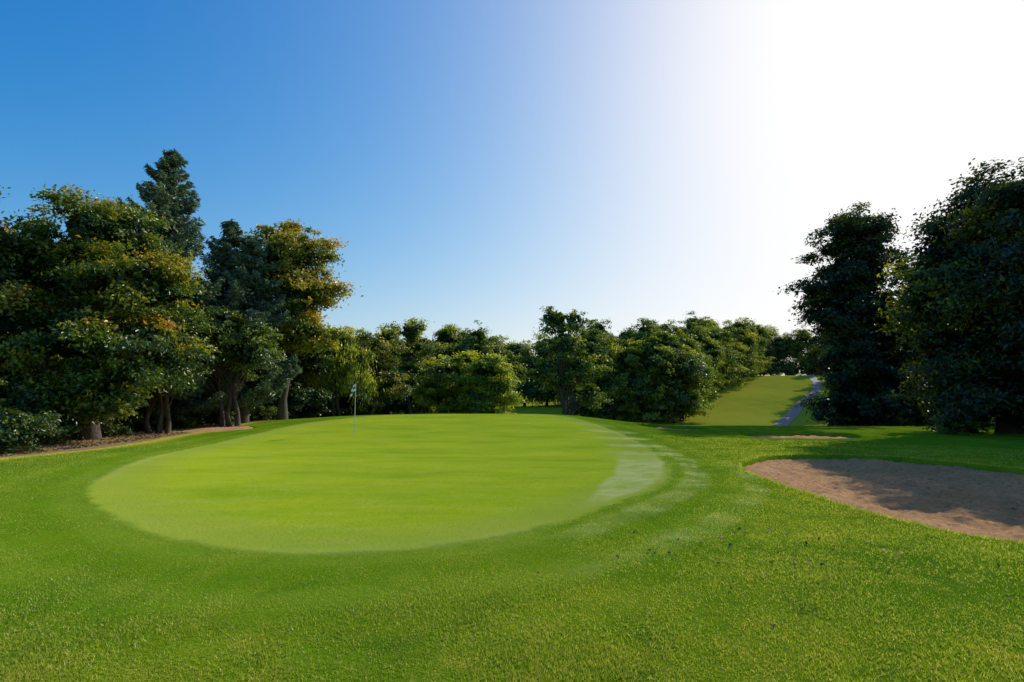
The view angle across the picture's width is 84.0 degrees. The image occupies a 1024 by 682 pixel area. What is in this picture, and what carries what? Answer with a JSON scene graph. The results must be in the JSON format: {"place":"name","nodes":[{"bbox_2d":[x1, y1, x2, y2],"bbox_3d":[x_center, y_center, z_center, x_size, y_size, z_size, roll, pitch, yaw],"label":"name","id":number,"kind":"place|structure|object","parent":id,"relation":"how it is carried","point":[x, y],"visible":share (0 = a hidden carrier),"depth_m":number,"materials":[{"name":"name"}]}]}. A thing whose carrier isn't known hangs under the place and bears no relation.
{"place":"outdoors","nodes":[
{"label":"outdoors","id":0,"kind":"place"},
{"bbox_2d":[0,375,1023,681],"bbox_3d":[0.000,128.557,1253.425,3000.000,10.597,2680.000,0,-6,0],"label":"ground","id":1,"kind":"structure","parent":0,"point":[382,485],"depth_m":6.74,"materials":[{"name":"green plant"}]},
{"bbox_2d":[0,379,32,420],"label":"bush","id":2,"kind":"object","parent":1,"relation":"on","point":[1,400],"visible":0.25,"depth_m":18.61,"materials":[{"name":"green plant"}]},
{"bbox_2d":[0,408,79,455],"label":"bush","id":3,"kind":"object","parent":1,"relation":"on","point":[14,427],"visible":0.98,"depth_m":17.40,"materials":[{"name":"green plant"}]},
{"bbox_2d":[0,186,81,370],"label":"maple tree","id":4,"kind":"object","parent":1,"relation":"on","point":[8,248],"visible":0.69,"depth_m":21.39,"materials":[{"name":"green plant"}]},
{"bbox_2d":[7,398,98,444],"bbox_3d":[-16.987,3.072,20.814,3.305,1.956,2.469,0,-6,0],"label":"bush","id":5,"kind":"object","parent":1,"relation":"on","point":[38,410],"visible":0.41,"depth_m":20.66,"materials":[{"name":"green plant"}]},
{"bbox_2d":[67,418,133,437],"bbox_3d":[-17.979,3.661,24.751,2.908,1.532,2.314,0,-6,0],"label":"bush","id":6,"kind":"object","parent":1,"relation":"on","point":[106,430],"visible":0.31,"depth_m":24.32,"materials":[{"name":"green plant"}]},
{"bbox_2d":[0,183,221,439],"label":"maple tree","id":7,"kind":"object","parent":1,"relation":"on","point":[95,279],"visible":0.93,"depth_m":22.08,"materials":[{"name":"green plant"}]},
{"bbox_2d":[72,410,150,433],"bbox_3d":[-19.549,3.793,27.370,3.882,1.967,3.068,0,-6,0],"label":"bush","id":8,"kind":"object","parent":1,"relation":"on","point":[134,420],"visible":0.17,"depth_m":27.43,"materials":[{"name":"green plant"}]},
{"bbox_2d":[118,305,229,433],"bbox_3d":[-16.249,1.296,26.771,5.282,6.451,5.151,3,-7,-29],"label":"elder tree","id":9,"kind":"object","parent":1,"relation":"on","point":[181,336],"visible":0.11,"depth_m":26.75,"materials":[{"name":"green plant"}]},
{"bbox_2d":[107,148,249,420],"bbox_3d":[-19.323,-2.988,31.339,9.917,15.918,9.997,0,-6,0],"label":"spruce tree","id":10,"kind":"object","parent":1,"relation":"on","point":[166,204],"visible":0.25,"depth_m":31.05,"materials":[{"name":"green plant"}]},
{"bbox_2d":[172,426,252,432],"bbox_3d":[-14.740,4.396,28.202,4.080,0.230,3.720,0,-6,0],"label":"sand bunker","id":11,"kind":"object","parent":1,"relation":"on","point":[210,429],"visible":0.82,"depth_m":28.17},
{"bbox_2d":[199,409,251,422],"bbox_3d":[-17.883,4.794,35.774,2.848,1.614,3.044,0,-6,0],"label":"bush","id":12,"kind":"object","parent":1,"relation":"on","point":[232,414],"visible":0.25,"depth_m":35.16,"materials":[{"name":"green plant"}]},
{"bbox_2d":[0,287,451,426],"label":"woodland","id":13,"kind":"object","parent":1,"relation":"on","point":[304,400],"visible":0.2,"depth_m":43.15,"materials":[{"name":"green plant"}]},
{"bbox_2d":[171,218,287,424],"bbox_3d":[-17.340,-1.171,33.741,7.598,12.500,6.912,-4,-7,35],"label":"spruce tree","id":14,"kind":"object","parent":1,"relation":"on","point":[225,252],"visible":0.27,"depth_m":33.10,"materials":[{"name":"green plant"}]},
{"bbox_2d":[180,305,288,426],"bbox_3d":[-15.661,1.420,30.665,7.418,6.687,5.337,0,-6,0],"label":"ash tree","id":15,"kind":"object","parent":1,"relation":"on","point":[240,343],"visible":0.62,"depth_m":30.07,"materials":[{"name":"green plant"}]},
{"bbox_2d":[204,238,301,422],"bbox_3d":[-15.514,-0.589,33.337,6.298,11.100,6.245,0,-6,0],"label":"fir tree","id":16,"kind":"object","parent":1,"relation":"on","point":[250,267],"visible":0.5,"depth_m":33.01,"materials":[{"name":"green plant"}]},
{"bbox_2d":[249,405,289,420],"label":"bush","id":17,"kind":"object","parent":1,"relation":"on","point":[261,413],"visible":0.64,"depth_m":37.25,"materials":[{"name":"green plant"}]},
{"bbox_2d":[210,218,363,419],"bbox_3d":[-14.590,-1.487,36.292,9.538,13.217,7.003,-2,-6,14],"label":"lime tree","id":18,"kind":"object","parent":1,"relation":"on","point":[293,254],"visible":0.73,"depth_m":35.55,"materials":[{"name":"green plant"}]},
{"bbox_2d":[295,326,384,416],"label":"willow tree","id":19,"kind":"object","parent":1,"relation":"on","point":[350,362],"visible":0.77,"depth_m":44.38,"materials":[{"name":"green plant"}]},
{"bbox_2d":[350,382,355,433],"bbox_3d":[-6.933,2.988,24.824,0.289,2.370,0.124,0,-6,0],"label":"golf flagstick","id":20,"kind":"object","parent":1,"relation":"on","point":[353,390],"visible":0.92,"depth_m":24.89,"materials":[{"name":"paint"}]},
{"bbox_2d":[354,331,415,414],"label":"birch tree","id":21,"kind":"object","parent":1,"relation":"on","point":[392,378],"visible":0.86,"depth_m":46.52,"materials":[{"name":"green plant"}]},
{"bbox_2d":[378,317,447,413],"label":"alder tree","id":22,"kind":"object","parent":1,"relation":"on","point":[424,348],"visible":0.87,"depth_m":51.73,"materials":[{"name":"green plant"}]},
{"bbox_2d":[409,351,475,413],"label":"hawthorn tree","id":23,"kind":"object","parent":1,"relation":"on","point":[431,395],"visible":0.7,"depth_m":53.66,"materials":[{"name":"green plant"}]},
{"bbox_2d":[447,350,530,413],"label":"hawthorn tree","id":24,"kind":"object","parent":1,"relation":"on","point":[486,371],"visible":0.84,"depth_m":52.63,"materials":[{"name":"green plant"}]},
{"bbox_2d":[324,318,679,413],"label":"woodland","id":25,"kind":"object","parent":1,"relation":"on","point":[520,356],"visible":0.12,"depth_m":76.79,"materials":[{"name":"green plant"}]},
{"bbox_2d":[0,420,1011,630],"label":"fallen leaves","id":26,"kind":"object","parent":1,"relation":"on","point":[159,435],"visible":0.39,"depth_m":20.73,"materials":[{"name":"brown plant"}]},
{"bbox_2d":[524,306,614,414],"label":"field maple tree","id":27,"kind":"object","parent":1,"relation":"on","point":[563,383],"visible":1,"depth_m":49.62,"materials":[{"name":"green plant"}]},
{"bbox_2d":[653,427,691,429],"bbox_3d":[8.380,4.695,30.376,4.320,0.337,3.000,0,-6,0],"label":"sand bunker","id":28,"kind":"object","parent":1,"relation":"on","point":[672,428],"visible":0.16,"depth_m":31.21},
{"bbox_2d":[551,311,825,422],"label":"woodland","id":29,"kind":"object","parent":1,"relation":"on","point":[659,373],"visible":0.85,"depth_m":77.46,"materials":[{"name":"green plant"}]},
{"bbox_2d":[750,435,854,438],"bbox_3d":[12.700,4.372,25.392,5.760,0.225,3.000,0,-6,0],"label":"sand bunker","id":30,"kind":"object","parent":1,"relation":"on","point":[810,436],"visible":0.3,"depth_m":26.16},
{"bbox_2d":[772,200,946,425],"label":"beech tree","id":31,"kind":"object","parent":1,"relation":"on","point":[857,359],"visible":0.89,"depth_m":44.13,"materials":[{"name":"green plant"}]},
{"bbox_2d":[744,458,1023,541],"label":"sand bunker","id":32,"kind":"object","parent":1,"relation":"on","point":[965,500],"visible":0.9,"depth_m":11.50},
{"bbox_2d":[848,392,924,425],"bbox_3d":[26.019,4.952,39.717,4.883,2.716,4.039,0,-6,0],"label":"bush","id":33,"kind":"object","parent":1,"relation":"on","point":[897,410],"visible":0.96,"depth_m":39.16,"materials":[{"name":"green plant"}]},
{"bbox_2d":[810,324,994,425],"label":"woodland","id":34,"kind":"object","parent":1,"relation":"on","point":[919,357],"visible":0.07,"depth_m":49.96,"materials":[{"name":"green plant"}]},
{"bbox_2d":[915,394,945,418],"bbox_3d":[30.288,4.202,37.968,4.784,3.158,4.717,0,-6,0],"label":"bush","id":35,"kind":"object","parent":1,"relation":"on","point":[935,406],"visible":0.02,"depth_m":38.17,"materials":[{"name":"green plant"}]},
{"bbox_2d":[870,157,1023,433],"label":"chestnut tree","id":36,"kind":"object","parent":1,"relation":"on","point":[964,383],"visible":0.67,"depth_m":26.60,"materials":[{"name":"green plant"}]},
{"bbox_2d":[925,414,990,434],"bbox_3d":[20.420,4.026,26.148,2.376,1.741,1.636,-3,-7,29],"label":"bush","id":37,"kind":"object","parent":1,"relation":"on","point":[951,428],"visible":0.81,"depth_m":25.98,"materials":[{"name":"green plant"}]},
{"bbox_2d":[922,409,1009,432],"bbox_3d":[22.027,3.929,27.726,3.477,1.792,2.734,0,-6,0],"label":"bush","id":38,"kind":"object","parent":1,"relation":"on","point":[983,420],"visible":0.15,"depth_m":27.14,"materials":[{"name":"green plant"}]},
{"bbox_2d":[929,160,1023,378],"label":"chestnut tree","id":39,"kind":"object","parent":1,"relation":"on","point":[1006,292],"visible":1,"depth_m":20.89,"materials":[{"name":"green plant"}]},
{"bbox_2d":[0,433,1023,681],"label":"grass","id":40,"kind":"structure","parent":0,"point":[598,651],"depth_m":4.21,"materials":[{"name":"green plant"}]},
{"bbox_2d":[0,0,1023,375],"label":"sky","id":41,"kind":"structure","parent":0,"point":[494,163],"materials":[{"name":"blue"}]},
{"bbox_2d":[774,375,821,425],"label":"path","id":42,"kind":"structure","parent":0,"point":[789,416],"depth_m":88.91,"materials":[{"name":"concrete"}]}
]}

